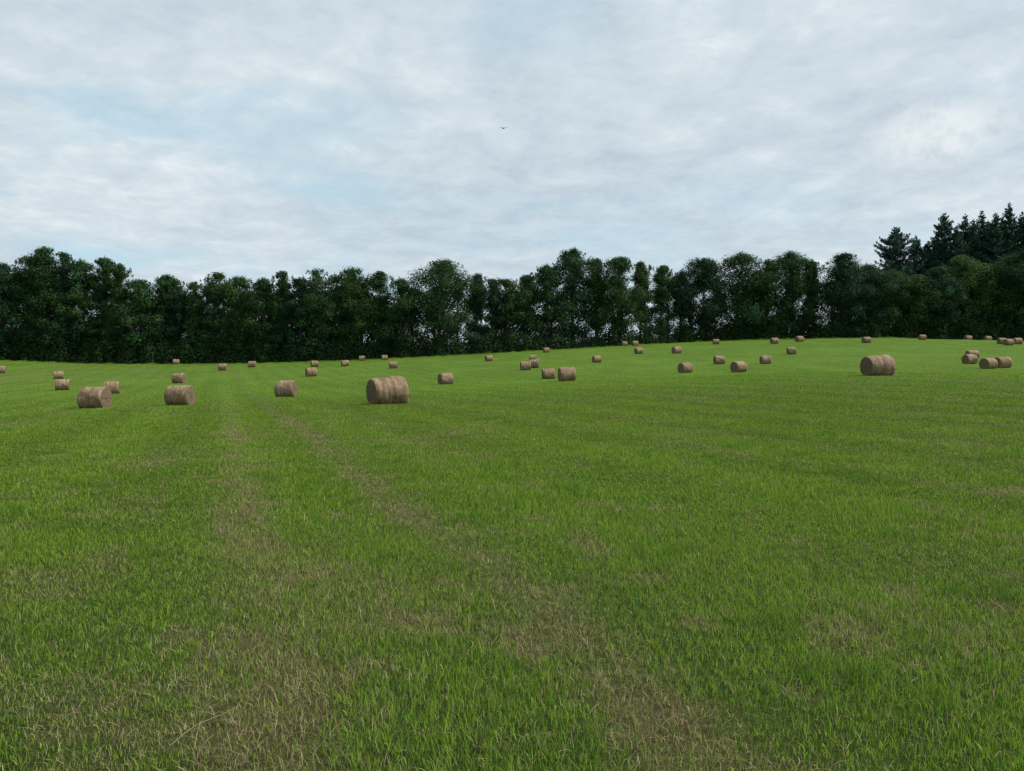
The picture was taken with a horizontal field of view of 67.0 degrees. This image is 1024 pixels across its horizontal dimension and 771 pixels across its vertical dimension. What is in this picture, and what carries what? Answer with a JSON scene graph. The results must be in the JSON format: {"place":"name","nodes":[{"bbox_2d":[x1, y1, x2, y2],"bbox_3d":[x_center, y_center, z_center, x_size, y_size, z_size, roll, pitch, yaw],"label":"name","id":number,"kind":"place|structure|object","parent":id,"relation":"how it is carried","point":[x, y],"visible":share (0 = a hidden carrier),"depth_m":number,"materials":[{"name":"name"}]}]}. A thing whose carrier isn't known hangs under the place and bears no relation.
{"place":"outdoors","nodes":[
{"label":"outdoors","id":0,"kind":"place"},
{"bbox_2d":[0,336,1023,770],"bbox_3d":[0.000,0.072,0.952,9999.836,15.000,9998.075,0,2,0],"label":"meadow ground","id":1,"kind":"structure","parent":0,"point":[624,354],"depth_m":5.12,"materials":[{"name":"green plant"}]},
{"bbox_2d":[0,260,40,348],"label":"broadleaf tree","id":2,"kind":"object","parent":1,"relation":"on","point":[4,328],"visible":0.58,"depth_m":174.53,"materials":[{"name":"green plant"}]},
{"bbox_2d":[1,252,53,354],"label":"broadleaf tree","id":3,"kind":"object","parent":1,"relation":"on","point":[24,286],"visible":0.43,"depth_m":175.38,"materials":[{"name":"green plant"}]},
{"bbox_2d":[14,246,76,356],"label":"broadleaf tree","id":4,"kind":"object","parent":1,"relation":"on","point":[45,300],"visible":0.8,"depth_m":173.87,"materials":[{"name":"green plant"}]},
{"bbox_2d":[53,371,63,378],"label":"round bale","id":5,"kind":"object","parent":1,"relation":"on","point":[58,374],"visible":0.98,"depth_m":110.88},
{"bbox_2d":[55,379,70,389],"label":"round bale","id":6,"kind":"object","parent":1,"relation":"on","point":[62,384],"visible":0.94,"depth_m":76.43},
{"bbox_2d":[46,251,84,360],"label":"broadleaf tree","id":7,"kind":"object","parent":1,"relation":"on","point":[65,268],"visible":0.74,"depth_m":174.70,"materials":[{"name":"green plant"}]},
{"bbox_2d":[52,258,111,355],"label":"broadleaf tree","id":8,"kind":"object","parent":1,"relation":"on","point":[82,280],"visible":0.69,"depth_m":175.57,"materials":[{"name":"green plant"}]},
{"bbox_2d":[74,286,112,332],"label":"broadleaf tree","id":9,"kind":"object","parent":1,"relation":"on","point":[91,300],"visible":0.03,"depth_m":188.33,"materials":[{"name":"green plant"}]},
{"bbox_2d":[77,386,111,407],"bbox_3d":[-21.007,0.632,38.921,1.376,1.230,1.265,-1,2,2],"label":"round bale","id":10,"kind":"object","parent":1,"relation":"on","point":[94,397],"visible":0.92,"depth_m":38.47},
{"bbox_2d":[76,256,119,355],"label":"broadleaf tree","id":11,"kind":"object","parent":1,"relation":"on","point":[105,264],"visible":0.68,"depth_m":176.74,"materials":[{"name":"green plant"}]},
{"bbox_2d":[78,289,124,337],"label":"broadleaf tree","id":12,"kind":"object","parent":1,"relation":"on","point":[89,298],"visible":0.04,"depth_m":183.59,"materials":[{"name":"green plant"}]},
{"bbox_2d":[103,381,120,393],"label":"round bale","id":13,"kind":"object","parent":1,"relation":"on","point":[114,387],"visible":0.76,"depth_m":65.77},
{"bbox_2d":[101,263,136,353],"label":"broadleaf tree","id":14,"kind":"object","parent":1,"relation":"on","point":[118,269],"visible":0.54,"depth_m":176.74,"materials":[{"name":"green plant"}]},
{"bbox_2d":[103,277,171,357],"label":"broadleaf tree","id":15,"kind":"object","parent":1,"relation":"on","point":[143,302],"visible":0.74,"depth_m":175.43,"materials":[{"name":"green plant"}]},
{"bbox_2d":[143,274,185,350],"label":"broadleaf tree","id":16,"kind":"object","parent":1,"relation":"on","point":[163,281],"visible":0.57,"depth_m":177.48,"materials":[{"name":"green plant"}]},
{"bbox_2d":[150,278,207,355],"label":"broadleaf tree","id":17,"kind":"object","parent":1,"relation":"on","point":[177,304],"visible":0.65,"depth_m":177.18,"materials":[{"name":"green plant"}]},
{"bbox_2d":[171,373,186,382],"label":"round bale","id":18,"kind":"object","parent":1,"relation":"on","point":[178,377],"visible":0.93,"depth_m":93.88},
{"bbox_2d":[164,385,195,404],"bbox_3d":[-17.498,0.534,40.814,1.406,1.185,1.261,0,2,5],"label":"round bale","id":19,"kind":"object","parent":1,"relation":"on","point":[179,394],"visible":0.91,"depth_m":40.36},
{"bbox_2d":[178,281,210,359],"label":"broadleaf tree","id":20,"kind":"object","parent":1,"relation":"on","point":[196,321],"visible":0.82,"depth_m":176.36,"materials":[{"name":"green plant"}]},
{"bbox_2d":[189,272,239,360],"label":"broadleaf tree","id":21,"kind":"object","parent":1,"relation":"on","point":[208,291],"visible":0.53,"depth_m":177.41,"materials":[{"name":"green plant"}]},
{"bbox_2d":[201,300,236,346],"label":"broadleaf tree","id":22,"kind":"object","parent":1,"relation":"on","point":[213,315],"visible":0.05,"depth_m":184.32,"materials":[{"name":"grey plant"}]},
{"bbox_2d":[218,364,226,370],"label":"round bale","id":23,"kind":"object","parent":1,"relation":"on","point":[221,367],"visible":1,"depth_m":136.91},
{"bbox_2d":[209,275,262,349],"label":"broadleaf tree","id":24,"kind":"object","parent":1,"relation":"on","point":[241,282],"visible":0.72,"depth_m":177.26,"materials":[{"name":"green plant"}]},
{"bbox_2d":[240,277,291,362],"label":"broadleaf tree","id":25,"kind":"object","parent":1,"relation":"on","point":[264,289],"visible":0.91,"depth_m":175.50,"materials":[{"name":"green plant"}]},
{"bbox_2d":[264,270,298,361],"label":"broadleaf tree","id":26,"kind":"object","parent":1,"relation":"on","point":[279,296],"visible":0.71,"depth_m":176.57,"materials":[{"name":"green plant"}]},
{"bbox_2d":[274,380,297,396],"bbox_3d":[-15.112,0.231,51.820,1.431,1.273,1.298,-1,2,6],"label":"round bale","id":27,"kind":"object","parent":1,"relation":"on","point":[287,388],"visible":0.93,"depth_m":51.33},
{"bbox_2d":[277,276,318,359],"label":"broadleaf tree","id":28,"kind":"object","parent":1,"relation":"on","point":[290,307],"visible":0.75,"depth_m":175.94,"materials":[{"name":"green plant"}]},
{"bbox_2d":[305,368,316,376],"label":"round bale","id":29,"kind":"object","parent":1,"relation":"on","point":[310,371],"visible":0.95,"depth_m":107.60},
{"bbox_2d":[292,268,345,358],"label":"broadleaf tree","id":30,"kind":"object","parent":1,"relation":"on","point":[315,290],"visible":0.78,"depth_m":175.66,"materials":[{"name":"green plant"}]},
{"bbox_2d":[310,274,360,357],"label":"broadleaf tree","id":31,"kind":"object","parent":1,"relation":"on","point":[346,324],"visible":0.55,"depth_m":178.12,"materials":[{"name":"green plant"}]},
{"bbox_2d":[319,266,384,348],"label":"broadleaf tree","id":32,"kind":"object","parent":1,"relation":"on","point":[358,292],"visible":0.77,"depth_m":177.51,"materials":[{"name":"green plant"}]},
{"bbox_2d":[358,270,398,356],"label":"broadleaf tree","id":33,"kind":"object","parent":1,"relation":"on","point":[378,283],"visible":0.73,"depth_m":178.68,"materials":[{"name":"green plant"}]},
{"bbox_2d":[366,376,408,404],"bbox_3d":[-5.973,0.250,37.008,1.851,1.471,1.615,-2,3,-33],"label":"round bale","id":34,"kind":"object","parent":1,"relation":"on","point":[389,390],"visible":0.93,"depth_m":36.52},
{"bbox_2d":[378,276,428,356],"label":"broadleaf tree","id":35,"kind":"object","parent":1,"relation":"on","point":[401,314],"visible":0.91,"depth_m":177.86,"materials":[{"name":"green plant"}]},
{"bbox_2d":[393,288,426,336],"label":"broadleaf tree","id":36,"kind":"object","parent":1,"relation":"on","point":[412,329],"visible":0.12,"depth_m":186.94,"materials":[{"name":"green plant"}]},
{"bbox_2d":[402,258,482,344],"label":"broadleaf tree","id":37,"kind":"object","parent":1,"relation":"on","point":[440,320],"visible":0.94,"depth_m":179.92,"materials":[{"name":"green plant"}]},
{"bbox_2d":[437,373,453,383],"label":"round bale","id":38,"kind":"object","parent":1,"relation":"on","point":[445,378],"visible":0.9,"depth_m":73.03},
{"bbox_2d":[446,294,470,342],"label":"broadleaf tree","id":39,"kind":"object","parent":1,"relation":"on","point":[459,320],"visible":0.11,"depth_m":193.74,"materials":[{"name":"green plant"}]},
{"bbox_2d":[460,272,492,347],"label":"broadleaf tree","id":40,"kind":"object","parent":1,"relation":"on","point":[478,305],"visible":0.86,"depth_m":182.90,"materials":[{"name":"green plant"}]},
{"bbox_2d":[480,277,507,342],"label":"broadleaf tree","id":41,"kind":"object","parent":1,"relation":"on","point":[495,302],"visible":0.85,"depth_m":183.72,"materials":[{"name":"green plant"}]},
{"bbox_2d":[485,277,527,340],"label":"broadleaf tree","id":42,"kind":"object","parent":1,"relation":"on","point":[510,287],"visible":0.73,"depth_m":184.90,"materials":[{"name":"green plant"}]},
{"bbox_2d":[0,305,1023,363],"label":"undergrowth","id":43,"kind":"object","parent":1,"relation":"on","point":[154,354],"visible":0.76,"depth_m":180.40,"materials":[{"name":"green plant"}]},
{"bbox_2d":[520,361,530,369],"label":"round bale","id":44,"kind":"object","parent":1,"relation":"on","point":[525,365],"visible":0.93,"depth_m":106.37},
{"bbox_2d":[508,274,552,341],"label":"broadleaf tree","id":45,"kind":"object","parent":1,"relation":"on","point":[528,300],"visible":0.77,"depth_m":186.66,"materials":[{"name":"green plant"}]},
{"bbox_2d":[529,359,539,367],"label":"round bale","id":46,"kind":"object","parent":1,"relation":"on","point":[535,363],"visible":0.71,"depth_m":112.18},
{"bbox_2d":[541,368,554,378],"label":"round bale","id":47,"kind":"object","parent":1,"relation":"on","point":[548,373],"visible":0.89,"depth_m":79.39},
{"bbox_2d":[525,264,573,342],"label":"broadleaf tree","id":48,"kind":"object","parent":1,"relation":"on","point":[547,271],"visible":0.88,"depth_m":187.16,"materials":[{"name":"green plant"}]},
{"bbox_2d":[541,283,564,332],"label":"broadleaf tree","id":49,"kind":"object","parent":1,"relation":"on","point":[557,287],"visible":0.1,"depth_m":195.08,"materials":[{"name":"green plant"}]},
{"bbox_2d":[558,367,575,380],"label":"round bale","id":50,"kind":"object","parent":1,"relation":"on","point":[566,373],"visible":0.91,"depth_m":71.28},
{"bbox_2d":[545,247,602,341],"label":"broadleaf tree","id":51,"kind":"object","parent":1,"relation":"on","point":[571,267],"visible":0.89,"depth_m":189.51,"materials":[{"name":"green plant"}]},
{"bbox_2d":[580,258,613,338],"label":"broadleaf tree","id":52,"kind":"object","parent":1,"relation":"on","point":[595,304],"visible":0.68,"depth_m":192.22,"materials":[{"name":"green plant"}]},
{"bbox_2d":[592,356,601,362],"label":"round bale","id":53,"kind":"object","parent":1,"relation":"on","point":[596,359],"visible":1,"depth_m":121.41},
{"bbox_2d":[588,256,646,338],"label":"broadleaf tree","id":54,"kind":"object","parent":1,"relation":"on","point":[617,281],"visible":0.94,"depth_m":191.08,"materials":[{"name":"green plant"}]},
{"bbox_2d":[634,347,643,353],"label":"round bale","id":55,"kind":"object","parent":1,"relation":"on","point":[640,350],"visible":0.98,"depth_m":144.39},
{"bbox_2d":[628,260,659,337],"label":"broadleaf tree","id":56,"kind":"object","parent":1,"relation":"on","point":[643,279],"visible":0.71,"depth_m":195.50,"materials":[{"name":"green plant"}]},
{"bbox_2d":[646,264,680,334],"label":"broadleaf tree","id":57,"kind":"object","parent":1,"relation":"on","point":[661,291],"visible":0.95,"depth_m":197.59,"materials":[{"name":"green plant"}]},
{"bbox_2d":[654,302,678,333],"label":"broadleaf tree","id":58,"kind":"object","parent":1,"relation":"on","point":[671,322],"visible":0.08,"depth_m":209.06,"materials":[{"name":"green plant"}]},
{"bbox_2d":[671,346,681,353],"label":"round bale","id":59,"kind":"object","parent":1,"relation":"on","point":[676,349],"visible":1,"depth_m":140.51},
{"bbox_2d":[664,270,697,333],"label":"broadleaf tree","id":60,"kind":"object","parent":1,"relation":"on","point":[685,314],"visible":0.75,"depth_m":198.66,"materials":[{"name":"green plant"}]},
{"bbox_2d":[677,362,692,372],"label":"round bale","id":61,"kind":"object","parent":1,"relation":"on","point":[687,367],"visible":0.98,"depth_m":85.28},
{"bbox_2d":[674,292,705,329],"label":"broadleaf tree","id":62,"kind":"object","parent":1,"relation":"on","point":[696,307],"visible":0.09,"depth_m":205.33,"materials":[{"name":"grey plant"}]},
{"bbox_2d":[669,256,733,334],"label":"broadleaf tree","id":63,"kind":"object","parent":1,"relation":"on","point":[700,276],"visible":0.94,"depth_m":198.11,"materials":[{"name":"green plant"}]},
{"bbox_2d":[706,280,727,328],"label":"broadleaf tree","id":64,"kind":"object","parent":1,"relation":"on","point":[720,322],"visible":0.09,"depth_m":209.62,"materials":[{"name":"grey plant"}]},
{"bbox_2d":[713,356,724,363],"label":"round bale","id":65,"kind":"object","parent":1,"relation":"on","point":[718,359],"visible":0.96,"depth_m":105.06},
{"bbox_2d":[730,361,747,371],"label":"round bale","id":66,"kind":"object","parent":1,"relation":"on","point":[738,366],"visible":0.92,"depth_m":82.46},
{"bbox_2d":[707,251,782,333],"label":"broadleaf tree","id":67,"kind":"object","parent":1,"relation":"on","point":[741,297],"visible":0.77,"depth_m":197.70,"materials":[{"name":"green plant"}]},
{"bbox_2d":[759,355,771,363],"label":"round bale","id":68,"kind":"object","parent":1,"relation":"on","point":[765,359],"visible":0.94,"depth_m":102.15},
{"bbox_2d":[742,258,790,334],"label":"broadleaf tree","id":69,"kind":"object","parent":1,"relation":"on","point":[768,304],"visible":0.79,"depth_m":197.47,"materials":[{"name":"green plant"}]},
{"bbox_2d":[770,338,778,343],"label":"round bale","id":70,"kind":"object","parent":1,"relation":"on","point":[774,340],"visible":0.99,"depth_m":163.67},
{"bbox_2d":[786,347,796,353],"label":"round bale","id":71,"kind":"object","parent":1,"relation":"on","point":[791,350],"visible":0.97,"depth_m":126.05},
{"bbox_2d":[769,250,822,333],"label":"broadleaf tree","id":72,"kind":"object","parent":1,"relation":"on","point":[789,262],"visible":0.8,"depth_m":197.78,"materials":[{"name":"green plant"}]},
{"bbox_2d":[795,336,803,341],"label":"round bale","id":73,"kind":"object","parent":1,"relation":"on","point":[799,338],"visible":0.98,"depth_m":169.20},
{"bbox_2d":[797,260,830,332],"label":"broadleaf tree","id":74,"kind":"object","parent":1,"relation":"on","point":[816,303],"visible":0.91,"depth_m":196.64,"materials":[{"name":"green plant"}]},
{"bbox_2d":[818,280,867,323],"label":"broadleaf tree","id":75,"kind":"object","parent":1,"relation":"on","point":[835,310],"visible":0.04,"depth_m":205.68,"materials":[{"name":"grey plant"}]},
{"bbox_2d":[816,252,879,336],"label":"broadleaf tree","id":76,"kind":"object","parent":1,"relation":"on","point":[840,271],"visible":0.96,"depth_m":193.61,"materials":[{"name":"green plant"}]},
{"bbox_2d":[861,337,870,342],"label":"round bale","id":77,"kind":"object","parent":1,"relation":"on","point":[865,339],"visible":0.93,"depth_m":157.74},
{"bbox_2d":[839,263,904,333],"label":"broadleaf tree","id":78,"kind":"object","parent":1,"relation":"on","point":[871,275],"visible":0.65,"depth_m":193.94,"materials":[{"name":"green plant"}]},
{"bbox_2d":[860,355,895,375],"bbox_3d":[20.951,-1.141,44.348,1.656,1.315,1.445,-1,2,-13],"label":"round bale","id":79,"kind":"object","parent":1,"relation":"on","point":[880,365],"visible":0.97,"depth_m":43.88},
{"bbox_2d":[862,269,929,329],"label":"broadleaf tree","id":80,"kind":"object","parent":1,"relation":"on","point":[898,275],"visible":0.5,"depth_m":195.10,"materials":[{"name":"green plant"}]},
{"bbox_2d":[873,227,926,308],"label":"conifer tree","id":81,"kind":"object","parent":1,"relation":"on","point":[895,241],"visible":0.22,"depth_m":213.50,"materials":[{"name":"green plant"}]},
{"bbox_2d":[907,235,924,274],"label":"conifer tree","id":82,"kind":"object","parent":1,"relation":"on","point":[918,249],"visible":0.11,"depth_m":216.92,"materials":[{"name":"green plant"}]},
{"bbox_2d":[894,274,948,337],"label":"broadleaf tree","id":83,"kind":"object","parent":1,"relation":"on","point":[922,289],"visible":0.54,"depth_m":195.89,"materials":[{"name":"green plant"}]},
{"bbox_2d":[913,241,937,275],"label":"conifer tree","id":84,"kind":"object","parent":1,"relation":"on","point":[926,255],"visible":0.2,"depth_m":214.87,"materials":[{"name":"green plant"}]},
{"bbox_2d":[924,212,962,267],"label":"conifer tree","id":85,"kind":"object","parent":1,"relation":"on","point":[940,245],"visible":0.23,"depth_m":214.01,"materials":[{"name":"green plant"}]},
{"bbox_2d":[919,266,969,334],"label":"broadleaf tree","id":86,"kind":"object","parent":1,"relation":"on","point":[937,276],"visible":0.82,"depth_m":195.38,"materials":[{"name":"green plant"}]},
{"bbox_2d":[943,226,971,270],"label":"conifer tree","id":87,"kind":"object","parent":1,"relation":"on","point":[955,244],"visible":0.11,"depth_m":211.89,"materials":[{"name":"green plant"}]},
{"bbox_2d":[941,266,981,312],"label":"broadleaf tree","id":88,"kind":"object","parent":1,"relation":"on","point":[970,295],"visible":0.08,"depth_m":204.78,"materials":[{"name":"green plant"}]},
{"bbox_2d":[928,254,1003,327],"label":"broadleaf tree","id":89,"kind":"object","parent":1,"relation":"on","point":[966,266],"visible":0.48,"depth_m":199.25,"materials":[{"name":"green plant"}]},
{"bbox_2d":[954,213,979,255],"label":"conifer tree","id":90,"kind":"object","parent":1,"relation":"on","point":[964,229],"visible":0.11,"depth_m":219.71,"materials":[{"name":"green plant"}]},
{"bbox_2d":[961,354,977,363],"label":"round bale","id":91,"kind":"object","parent":1,"relation":"on","point":[969,359],"visible":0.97,"depth_m":90.96},
{"bbox_2d":[965,350,979,358],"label":"round bale","id":92,"kind":"object","parent":1,"relation":"on","point":[976,353],"visible":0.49,"depth_m":102.94},
{"bbox_2d":[964,219,988,263],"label":"conifer tree","id":93,"kind":"object","parent":1,"relation":"on","point":[973,237],"visible":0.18,"depth_m":214.67,"materials":[{"name":"green plant"}]},
{"bbox_2d":[976,211,989,258],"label":"conifer tree","id":94,"kind":"object","parent":1,"relation":"on","point":[982,227],"visible":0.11,"depth_m":219.56,"materials":[{"name":"green plant"}]},
{"bbox_2d":[957,262,1016,330],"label":"broadleaf tree","id":95,"kind":"object","parent":1,"relation":"on","point":[980,282],"visible":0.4,"depth_m":199.10,"materials":[{"name":"green plant"}]},
{"bbox_2d":[979,358,997,368],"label":"round bale","id":96,"kind":"object","parent":1,"relation":"on","point":[988,363],"visible":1,"depth_m":78.87},
{"bbox_2d":[977,213,1013,264],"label":"conifer tree","id":97,"kind":"object","parent":1,"relation":"on","point":[994,245],"visible":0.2,"depth_m":212.01,"materials":[{"name":"green plant"}]},
{"bbox_2d":[989,215,1011,255],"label":"conifer tree","id":98,"kind":"object","parent":1,"relation":"on","point":[1002,220],"visible":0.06,"depth_m":214.63,"materials":[{"name":"green plant"}]},
{"bbox_2d":[980,254,1023,332],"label":"broadleaf tree","id":99,"kind":"object","parent":1,"relation":"on","point":[1008,260],"visible":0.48,"depth_m":197.76,"materials":[{"name":"green plant"}]},
{"bbox_2d":[994,357,1011,367],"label":"round bale","id":100,"kind":"object","parent":1,"relation":"on","point":[1004,362],"visible":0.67,"depth_m":80.19},
{"bbox_2d":[988,247,1023,330],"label":"broadleaf tree","id":101,"kind":"object","parent":1,"relation":"on","point":[1021,304],"visible":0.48,"depth_m":196.34,"materials":[{"name":"green plant"}]},
{"bbox_2d":[1003,339,1013,344],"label":"round bale","id":102,"kind":"object","parent":1,"relation":"on","point":[1008,341],"visible":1,"depth_m":145.58},
{"bbox_2d":[997,201,1023,252],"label":"conifer tree","id":103,"kind":"object","parent":1,"relation":"on","point":[1012,228],"visible":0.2,"depth_m":214.04,"materials":[{"name":"green plant"}]},
{"bbox_2d":[1010,212,1023,253],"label":"conifer tree","id":104,"kind":"object","parent":1,"relation":"on","point":[1021,220],"visible":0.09,"depth_m":214.77,"materials":[{"name":"green plant"}]},
{"bbox_2d":[1013,338,1022,343],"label":"round bale","id":105,"kind":"object","parent":1,"relation":"on","point":[1018,340],"visible":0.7,"depth_m":151.73},
{"bbox_2d":[0,0,1023,344],"label":"sky","id":106,"kind":"structure","parent":0,"point":[187,140],"materials":[{"name":"white"}]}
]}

